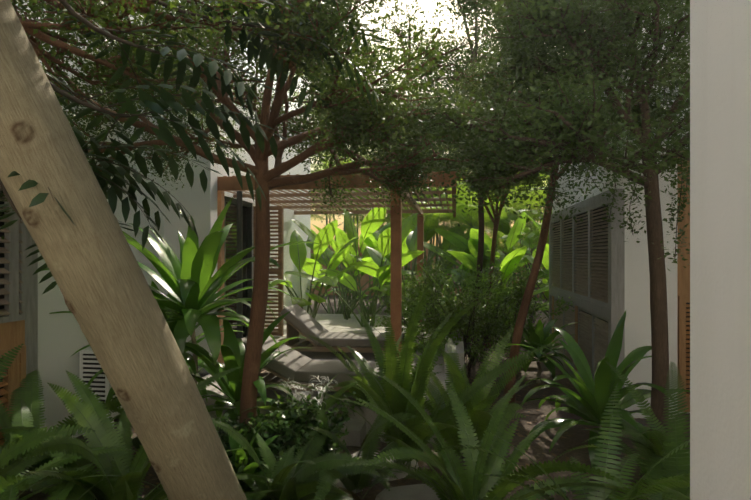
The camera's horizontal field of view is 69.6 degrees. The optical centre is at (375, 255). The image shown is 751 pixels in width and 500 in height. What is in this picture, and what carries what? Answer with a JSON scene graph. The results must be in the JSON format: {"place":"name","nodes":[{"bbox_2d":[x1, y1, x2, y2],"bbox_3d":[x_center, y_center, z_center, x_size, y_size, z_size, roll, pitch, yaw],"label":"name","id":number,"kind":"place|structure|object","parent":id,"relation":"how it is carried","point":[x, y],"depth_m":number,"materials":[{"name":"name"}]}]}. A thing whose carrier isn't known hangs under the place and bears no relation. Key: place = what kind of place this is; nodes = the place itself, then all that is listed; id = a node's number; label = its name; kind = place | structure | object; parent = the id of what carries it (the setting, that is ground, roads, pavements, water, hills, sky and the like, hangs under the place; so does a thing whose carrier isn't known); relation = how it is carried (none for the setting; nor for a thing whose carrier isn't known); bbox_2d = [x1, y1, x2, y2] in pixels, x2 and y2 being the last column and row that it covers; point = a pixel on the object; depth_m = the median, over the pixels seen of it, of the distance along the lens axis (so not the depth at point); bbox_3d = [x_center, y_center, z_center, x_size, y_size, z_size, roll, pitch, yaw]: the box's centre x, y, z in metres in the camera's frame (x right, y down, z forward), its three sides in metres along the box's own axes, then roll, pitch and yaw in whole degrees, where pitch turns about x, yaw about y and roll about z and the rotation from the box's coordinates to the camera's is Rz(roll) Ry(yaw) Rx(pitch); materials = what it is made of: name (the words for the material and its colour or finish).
{"place":"outdoors","nodes":[
{"label":"outdoors","id":0,"kind":"place"},
{"bbox_2d":[217,171,452,214],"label":"pergola slats","id":1,"kind":"object","parent":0,"point":[293,195],"depth_m":10.04,"materials":[{"name":"brown wood"}]},
{"bbox_2d":[14,266,689,499],"bbox_3d":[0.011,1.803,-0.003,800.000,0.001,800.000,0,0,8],"label":"ground","id":2,"kind":"structure","parent":0,"point":[546,408],"depth_m":5.32,"materials":[{"name":"soil"}]},
{"bbox_2d":[3,462,109,499],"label":"fern","id":3,"kind":"object","parent":2,"relation":"on","point":[62,489],"depth_m":3.12,"materials":[{"name":"green plant"}]},
{"bbox_2d":[0,370,123,490],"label":"fern","id":4,"kind":"object","parent":2,"relation":"on","point":[27,408],"depth_m":4.40,"materials":[{"name":"green plant"}]},
{"bbox_2d":[0,344,163,499],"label":"fern","id":5,"kind":"object","parent":2,"relation":"on","point":[31,441],"depth_m":3.23,"materials":[{"name":"green plant"}]},
{"bbox_2d":[79,348,121,428],"bbox_3d":[-2.723,1.373,5.723,0.332,0.860,0.792,0,0,8],"label":"wall vent","id":6,"kind":"object","parent":2,"relation":"on","point":[89,364],"depth_m":5.34,"materials":[{"name":"white metal"}]},
{"bbox_2d":[0,367,284,499],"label":"fern","id":7,"kind":"object","parent":2,"relation":"on","point":[91,413],"depth_m":3.58,"materials":[{"name":"green plant"}]},
{"bbox_2d":[49,277,250,401],"bbox_3d":[-2.128,1.004,5.471,1.714,1.609,2.028,0,0,38],"label":"dracaena","id":8,"kind":"object","parent":2,"relation":"on","point":[189,359],"depth_m":5.30,"materials":[{"name":"green plant"}]},
{"bbox_2d":[101,394,207,449],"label":"fern","id":9,"kind":"object","parent":2,"relation":"on","point":[136,442],"depth_m":4.72,"materials":[{"name":"green plant"}]},
{"bbox_2d":[42,198,321,383],"bbox_3d":[-1.709,0.631,5.269,2.418,2.349,2.208,0,0,-8],"label":"dracaena","id":10,"kind":"object","parent":2,"relation":"on","point":[191,282],"depth_m":5.02,"materials":[{"name":"green plant"}]},
{"bbox_2d":[0,0,401,499],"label":"tree trunk","id":11,"kind":"object","parent":2,"relation":"on","point":[57,159],"depth_m":2.51,"materials":[{"name":"beige plant"}]},
{"bbox_2d":[0,0,442,214],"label":"tree trunk","id":12,"kind":"object","parent":2,"relation":"on","point":[35,27],"depth_m":3.20,"materials":[{"name":"plant"}]},
{"bbox_2d":[185,310,310,420],"bbox_3d":[-1.270,1.179,5.084,1.489,1.273,1.595,0,0,8],"label":"tropical plant","id":13,"kind":"object","parent":2,"relation":"on","point":[235,347],"depth_m":5.07,"materials":[{"name":"green plant"}]},
{"bbox_2d":[225,422,279,491],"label":"plant","id":14,"kind":"object","parent":2,"relation":"on","point":[240,454],"depth_m":3.93,"materials":[{"name":"green plant"}]},
{"bbox_2d":[212,399,295,491],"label":"shrub","id":15,"kind":"object","parent":2,"relation":"on","point":[269,430],"depth_m":4.25,"materials":[{"name":"green plant"}]},
{"bbox_2d":[0,0,542,431],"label":"tree trunk","id":16,"kind":"object","parent":2,"relation":"on","point":[341,126],"depth_m":4.39,"materials":[{"name":"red plant"}]},
{"bbox_2d":[277,378,327,407],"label":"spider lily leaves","id":17,"kind":"object","parent":2,"relation":"on","point":[296,396],"depth_m":4.82,"materials":[{"name":"green plant"}]},
{"bbox_2d":[247,374,360,452],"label":"fern","id":18,"kind":"object","parent":2,"relation":"on","point":[330,401],"depth_m":4.97,"materials":[{"name":"green plant"}]},
{"bbox_2d":[212,420,397,499],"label":"fern","id":19,"kind":"object","parent":2,"relation":"on","point":[304,482],"depth_m":3.63,"materials":[{"name":"green plant"}]},
{"bbox_2d":[256,391,354,475],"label":"shrub","id":20,"kind":"object","parent":2,"relation":"on","point":[300,421],"depth_m":4.43,"materials":[{"name":"green plant"}]},
{"bbox_2d":[267,219,358,318],"bbox_3d":[-1.771,0.431,10.315,2.312,2.174,3.714,0,0,-44],"label":"heliconia","id":21,"kind":"object","parent":2,"relation":"on","point":[299,257],"depth_m":10.30,"materials":[{"name":"green plant"}]},
{"bbox_2d":[287,376,350,414],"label":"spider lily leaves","id":22,"kind":"object","parent":2,"relation":"on","point":[324,394],"depth_m":4.89,"materials":[{"name":"plant"}]},
{"bbox_2d":[275,43,377,246],"bbox_3d":[-2.509,-4.291,25.694,5.224,12.193,5.535,0,0,-8],"label":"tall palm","id":23,"kind":"object","parent":2,"relation":"on","point":[372,46],"depth_m":25.68,"materials":[{"name":"green plant"}]},
{"bbox_2d":[197,314,463,446],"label":"terrace","id":24,"kind":"structure","parent":2,"relation":"on","point":[356,425],"depth_m":6.34,"materials":[{"name":"stone"}]},
{"bbox_2d":[217,191,283,363],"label":"shutter frames","id":25,"kind":"structure","parent":24,"relation":"on","point":[220,261],"depth_m":9.97,"materials":[{"name":"wood"}]},
{"bbox_2d":[264,212,277,330],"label":"shutter slats","id":26,"kind":"object","parent":25,"relation":"in","point":[272,299],"depth_m":9.99,"materials":[{"name":"wood"}]},
{"bbox_2d":[241,336,415,392],"bbox_3d":[-0.575,1.200,5.967,2.010,0.606,0.720,0,0,8],"label":"sun lounger","id":27,"kind":"object","parent":24,"relation":"on","point":[296,366],"depth_m":5.70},
{"bbox_2d":[217,171,455,359],"bbox_3d":[-0.452,0.233,9.598,3.730,2.540,5.420,0,0,8],"label":"pergola frame","id":28,"kind":"object","parent":24,"relation":"on","point":[226,184],"depth_m":6.87,"materials":[{"name":"brown wood"}]},
{"bbox_2d":[278,304,404,357],"bbox_3d":[-0.572,1.138,8.241,2.023,0.730,0.760,0,0,8],"label":"sun lounger","id":29,"kind":"object","parent":24,"relation":"on","point":[357,341],"depth_m":7.98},
{"bbox_2d":[285,208,429,326],"bbox_3d":[-0.138,0.151,11.470,3.076,2.736,3.626,0,0,-28],"label":"heliconia","id":30,"kind":"object","parent":24,"relation":"on","point":[384,271],"depth_m":11.31,"materials":[{"name":"green plant"}]},
{"bbox_2d":[310,148,376,295],"bbox_3d":[-1.632,-1.359,21.579,4.201,6.340,4.914,0,0,-40],"label":"areca","id":31,"kind":"object","parent":2,"relation":"on","point":[334,218],"depth_m":21.65,"materials":[{"name":"green plant"}]},
{"bbox_2d":[0,190,689,439],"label":"louvre backing","id":32,"kind":"object","parent":2,"relation":"on","point":[1,265],"depth_m":6.68,"materials":[{"name":"wood"}]},
{"bbox_2d":[283,412,416,499],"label":"fern","id":33,"kind":"object","parent":2,"relation":"on","point":[351,483],"depth_m":3.91,"materials":[{"name":"green plant"}]},
{"bbox_2d":[291,204,416,319],"bbox_3d":[-0.590,0.189,12.782,3.506,2.660,4.546,0,0,8],"label":"tropical plant","id":34,"kind":"object","parent":2,"relation":"on","point":[325,257],"depth_m":12.25,"materials":[{"name":"green plant"}]},
{"bbox_2d":[20,318,689,499],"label":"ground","id":35,"kind":"structure","parent":2,"relation":"on","point":[519,435],"depth_m":5.36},
{"bbox_2d":[310,149,399,306],"bbox_3d":[-0.786,-1.085,18.780,4.091,5.788,4.115,0,0,-30],"label":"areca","id":36,"kind":"object","parent":2,"relation":"on","point":[355,277],"depth_m":18.52,"materials":[{"name":"green plant"}]},
{"bbox_2d":[302,222,416,313],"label":"tropical plant","id":37,"kind":"object","parent":2,"relation":"on","point":[308,265],"depth_m":13.91,"materials":[{"name":"green plant"}]},
{"bbox_2d":[310,213,424,314],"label":"tropical plant","id":38,"kind":"object","parent":2,"relation":"on","point":[339,233],"depth_m":14.80,"materials":[{"name":"green plant"}]},
{"bbox_2d":[320,137,415,303],"bbox_3d":[0.127,-1.488,20.375,4.382,6.593,4.657,0,0,23],"label":"tree","id":39,"kind":"object","parent":2,"relation":"on","point":[380,292],"depth_m":19.88,"materials":[{"name":"green plant"}]},
{"bbox_2d":[308,335,440,418],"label":"fern","id":40,"kind":"object","parent":2,"relation":"on","point":[362,396],"depth_m":5.40,"materials":[{"name":"green plant"}]},
{"bbox_2d":[313,432,444,499],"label":"stepping stones","id":41,"kind":"object","parent":2,"relation":"on","point":[409,492],"depth_m":4.06,"materials":[{"name":"grey stone"}]},
{"bbox_2d":[11,0,750,499],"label":"building walls","id":42,"kind":"structure","parent":2,"relation":"on","point":[719,108],"depth_m":1.47,"materials":[{"name":"paint"}]},
{"bbox_2d":[226,202,246,337],"bbox_3d":[-2.564,0.263,8.819,0.020,2.480,2.500,0,0,8],"label":"glass door","id":43,"kind":"structure","parent":42,"relation":"attached to","point":[231,244],"depth_m":9.47,"materials":[{"name":"glass"}]},
{"bbox_2d":[224,191,251,337],"bbox_3d":[-2.354,0.228,8.788,0.385,2.550,2.500,0,0,8],"label":"steel door","id":44,"kind":"structure","parent":42,"relation":"attached to","point":[239,202],"depth_m":8.87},
{"bbox_2d":[0,296,577,456],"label":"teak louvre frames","id":45,"kind":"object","parent":42,"relation":"attached to","point":[14,331],"depth_m":4.55,"materials":[{"name":"brown wood"}]},
{"bbox_2d":[0,363,20,451],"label":"louvre slats teak","id":46,"kind":"object","parent":45,"relation":"in","point":[3,391],"depth_m":4.44,"materials":[{"name":"brown wood"}]},
{"bbox_2d":[0,189,624,409],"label":"grey louvre frames","id":47,"kind":"structure","parent":42,"relation":"attached to","point":[589,305],"depth_m":6.01,"materials":[{"name":"grey metal"}]},
{"bbox_2d":[0,185,607,372],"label":"grey louvre slats","id":48,"kind":"structure","parent":47,"relation":"in","point":[585,324],"depth_m":7.26,"materials":[{"name":"grey wood"}]},
{"bbox_2d":[677,149,689,411],"bbox_3d":[3.835,0.278,6.011,0.998,2.950,0.100,0,0,8],"label":"timber door","id":49,"kind":"structure","parent":42,"relation":"attached to","point":[683,277],"depth_m":6.05,"materials":[{"name":"brown wood"}]},
{"bbox_2d":[686,304,689,396],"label":"timber door slats","id":50,"kind":"object","parent":49,"relation":"attached to","point":[687,350],"depth_m":6.02,"materials":[{"name":"brown wood"}]},
{"bbox_2d":[350,225,431,319],"bbox_3d":[0.252,0.322,12.221,1.817,2.393,3.752,0,0,-2],"label":"heliconia","id":51,"kind":"object","parent":2,"relation":"on","point":[366,267],"depth_m":12.61,"materials":[{"name":"green plant"}]},
{"bbox_2d":[337,187,465,294],"bbox_3d":[0.921,-0.498,17.171,4.121,4.626,4.612,0,0,-13],"label":"tree","id":52,"kind":"object","parent":2,"relation":"on","point":[407,215],"depth_m":16.61,"materials":[{"name":"green plant"}]},
{"bbox_2d":[279,281,552,470],"bbox_3d":[0.068,1.080,4.671,1.839,1.795,2.472,0,0,-21],"label":"fern","id":53,"kind":"object","parent":2,"relation":"on","point":[381,392],"depth_m":4.32,"materials":[{"name":"green plant"}]},
{"bbox_2d":[381,149,463,295],"bbox_3d":[2.391,-1.310,20.916,5.411,6.237,4.336,0,0,-39],"label":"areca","id":54,"kind":"object","parent":2,"relation":"on","point":[437,246],"depth_m":20.84,"materials":[{"name":"green plant"}]},
{"bbox_2d":[310,247,544,297],"bbox_3d":[3.550,0.703,23.750,28.040,2.200,0.030,0,0,8],"label":"boundary fence","id":55,"kind":"object","parent":2,"relation":"on","point":[363,281],"depth_m":24.32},
{"bbox_2d":[359,226,500,303],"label":"tropical plant","id":56,"kind":"object","parent":2,"relation":"on","point":[445,243],"depth_m":15.04,"materials":[{"name":"green plant"}]},
{"bbox_2d":[353,213,511,292],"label":"tropical plant","id":57,"kind":"object","parent":2,"relation":"on","point":[427,239],"depth_m":16.77,"materials":[{"name":"green plant"}]},
{"bbox_2d":[388,187,486,294],"bbox_3d":[2.211,-0.734,19.116,5.488,5.088,4.387,0,0,-7],"label":"areca","id":58,"kind":"object","parent":2,"relation":"on","point":[427,196],"depth_m":19.01,"materials":[{"name":"green plant"}]},
{"bbox_2d":[355,313,533,462],"bbox_3d":[0.718,1.138,4.795,1.466,1.334,1.829,0,0,28],"label":"fern","id":59,"kind":"object","parent":2,"relation":"on","point":[477,415],"depth_m":4.65,"materials":[{"name":"green plant"}]},
{"bbox_2d":[444,328,463,372],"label":"planter wall","id":60,"kind":"structure","parent":2,"relation":"on","point":[459,346],"depth_m":7.00,"materials":[{"name":"concrete"}]},
{"bbox_2d":[370,247,543,376],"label":"light shrub branches","id":61,"kind":"object","parent":2,"relation":"on","point":[486,329],"depth_m":7.80,"materials":[{"name":"green plant"}]},
{"bbox_2d":[386,253,528,347],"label":"shrub","id":62,"kind":"object","parent":2,"relation":"on","point":[405,315],"depth_m":9.71,"materials":[{"name":"green plant"}]},
{"bbox_2d":[408,253,529,309],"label":"tropical plant","id":63,"kind":"object","parent":2,"relation":"on","point":[471,271],"depth_m":13.66,"materials":[{"name":"green plant"}]},
{"bbox_2d":[424,172,522,295],"bbox_3d":[3.292,-0.584,17.818,4.634,4.790,4.737,0,0,-24],"label":"tree","id":64,"kind":"object","parent":2,"relation":"on","point":[446,220],"depth_m":17.27,"materials":[{"name":"green plant"}]},
{"bbox_2d":[399,32,550,347],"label":"trees","id":65,"kind":"object","parent":2,"relation":"on","point":[495,227],"depth_m":10.58,"materials":[{"name":"green plant"}]},
{"bbox_2d":[403,263,550,365],"bbox_3d":[1.587,0.969,9.212,1.983,1.701,2.123,0,0,-41],"label":"tropical plant","id":66,"kind":"object","parent":2,"relation":"on","point":[468,346],"depth_m":8.94,"materials":[{"name":"green plant"}]},
{"bbox_2d":[406,170,548,306],"bbox_3d":[3.093,-0.317,14.796,4.670,4.261,4.285,0,0,-21],"label":"tree","id":67,"kind":"object","parent":2,"relation":"on","point":[500,246],"depth_m":14.53,"materials":[{"name":"green plant"}]},
{"bbox_2d":[419,246,548,342],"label":"tropical plant","id":68,"kind":"object","parent":2,"relation":"on","point":[508,262],"depth_m":10.95,"materials":[{"name":"green plant"}]},
{"bbox_2d":[457,2,512,357],"bbox_3d":[1.501,-2.634,8.794,4.799,8.910,4.176,0,0,8],"label":"tree trunk","id":69,"kind":"object","parent":2,"relation":"on","point":[480,241],"depth_m":8.92,"materials":[{"name":"brown plant"}]},
{"bbox_2d":[424,211,548,326],"bbox_3d":[2.948,0.384,13.789,3.822,2.870,4.515,0,0,8],"label":"tropical plant","id":70,"kind":"object","parent":2,"relation":"on","point":[469,259],"depth_m":12.66,"materials":[{"name":"green plant"}]},
{"bbox_2d":[402,259,573,368],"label":"light shrub branches","id":71,"kind":"object","parent":2,"relation":"on","point":[518,294],"depth_m":8.29,"materials":[{"name":"green plant"}]},
{"bbox_2d":[331,368,653,499],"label":"fern","id":72,"kind":"object","parent":2,"relation":"on","point":[456,474],"depth_m":3.60,"materials":[{"name":"green plant"}]},
{"bbox_2d":[434,198,551,317],"bbox_3d":[4.186,0.035,15.731,4.488,3.565,5.218,0,0,34],"label":"tropical plant","id":73,"kind":"object","parent":2,"relation":"on","point":[453,238],"depth_m":14.90,"materials":[{"name":"green plant"}]},
{"bbox_2d":[461,174,549,314],"bbox_3d":[4.432,-0.399,16.415,3.758,4.429,3.911,0,0,8],"label":"tree","id":74,"kind":"object","parent":2,"relation":"on","point":[524,207],"depth_m":15.92,"materials":[{"name":"green plant"}]},
{"bbox_2d":[480,244,548,317],"bbox_3d":[4.448,0.576,11.331,4.239,2.483,2.622,0,0,-16],"label":"banana","id":75,"kind":"object","parent":2,"relation":"on","point":[545,262],"depth_m":11.06,"materials":[{"name":"green plant"}]},
{"bbox_2d":[485,224,548,312],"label":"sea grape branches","id":76,"kind":"object","parent":2,"relation":"on","point":[529,257],"depth_m":11.54,"materials":[{"name":"green plant"}]},
{"bbox_2d":[491,156,551,306],"bbox_3d":[4.372,-1.359,19.323,4.627,6.338,5.218,0,0,-44],"label":"areca","id":77,"kind":"object","parent":2,"relation":"on","point":[519,213],"depth_m":18.93,"materials":[{"name":"green plant"}]},
{"bbox_2d":[501,209,548,287],"bbox_3d":[5.671,0.249,14.095,4.911,3.138,4.500,0,0,8],"label":"banana","id":78,"kind":"object","parent":2,"relation":"on","point":[525,243],"depth_m":14.43,"materials":[{"name":"green plant"}]},
{"bbox_2d":[532,208,543,278],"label":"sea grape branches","id":79,"kind":"object","parent":2,"relation":"on","point":[536,212],"depth_m":13.16,"materials":[{"name":"green plant"}]},
{"bbox_2d":[526,154,551,297],"bbox_3d":[6.655,-1.911,22.649,4.414,7.447,5.142,0,0,8],"label":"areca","id":80,"kind":"object","parent":2,"relation":"on","point":[533,250],"depth_m":22.11,"materials":[{"name":"green plant"}]},
{"bbox_2d":[502,316,577,382],"bbox_3d":[2.310,1.320,7.630,1.125,0.988,1.238,0,0,8],"label":"dracaena","id":81,"kind":"object","parent":2,"relation":"on","point":[539,334],"depth_m":7.57,"materials":[{"name":"green plant"}]},
{"bbox_2d":[405,0,689,478],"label":"tree","id":82,"kind":"object","parent":2,"relation":"on","point":[553,86],"depth_m":3.83,"materials":[{"name":"green plant"}]},
{"bbox_2d":[422,0,681,402],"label":"tree","id":83,"kind":"object","parent":2,"relation":"on","point":[523,310],"depth_m":6.54,"materials":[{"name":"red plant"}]},
{"bbox_2d":[431,383,689,499],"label":"fern","id":84,"kind":"object","parent":2,"relation":"on","point":[632,493],"depth_m":3.23,"materials":[{"name":"green plant"}]},
{"bbox_2d":[504,311,689,466],"bbox_3d":[2.097,1.235,4.926,1.822,1.381,1.859,0,0,8],"label":"dracaena","id":85,"kind":"object","parent":2,"relation":"on","point":[597,389],"depth_m":5.00,"materials":[{"name":"green plant"}]},
{"bbox_2d":[551,361,689,475],"bbox_3d":[2.186,1.345,4.099,1.684,0.920,1.290,0,0,8],"label":"fern","id":86,"kind":"object","parent":2,"relation":"on","point":[657,436],"depth_m":4.16,"materials":[{"name":"green plant"}]},
{"bbox_2d":[608,362,689,499],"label":"fern","id":87,"kind":"object","parent":2,"relation":"on","point":[674,466],"depth_m":3.68,"materials":[{"name":"green plant"}]},
{"bbox_2d":[0,0,749,499],"label":"sky","id":88,"kind":"structure","parent":0,"point":[429,6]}
]}

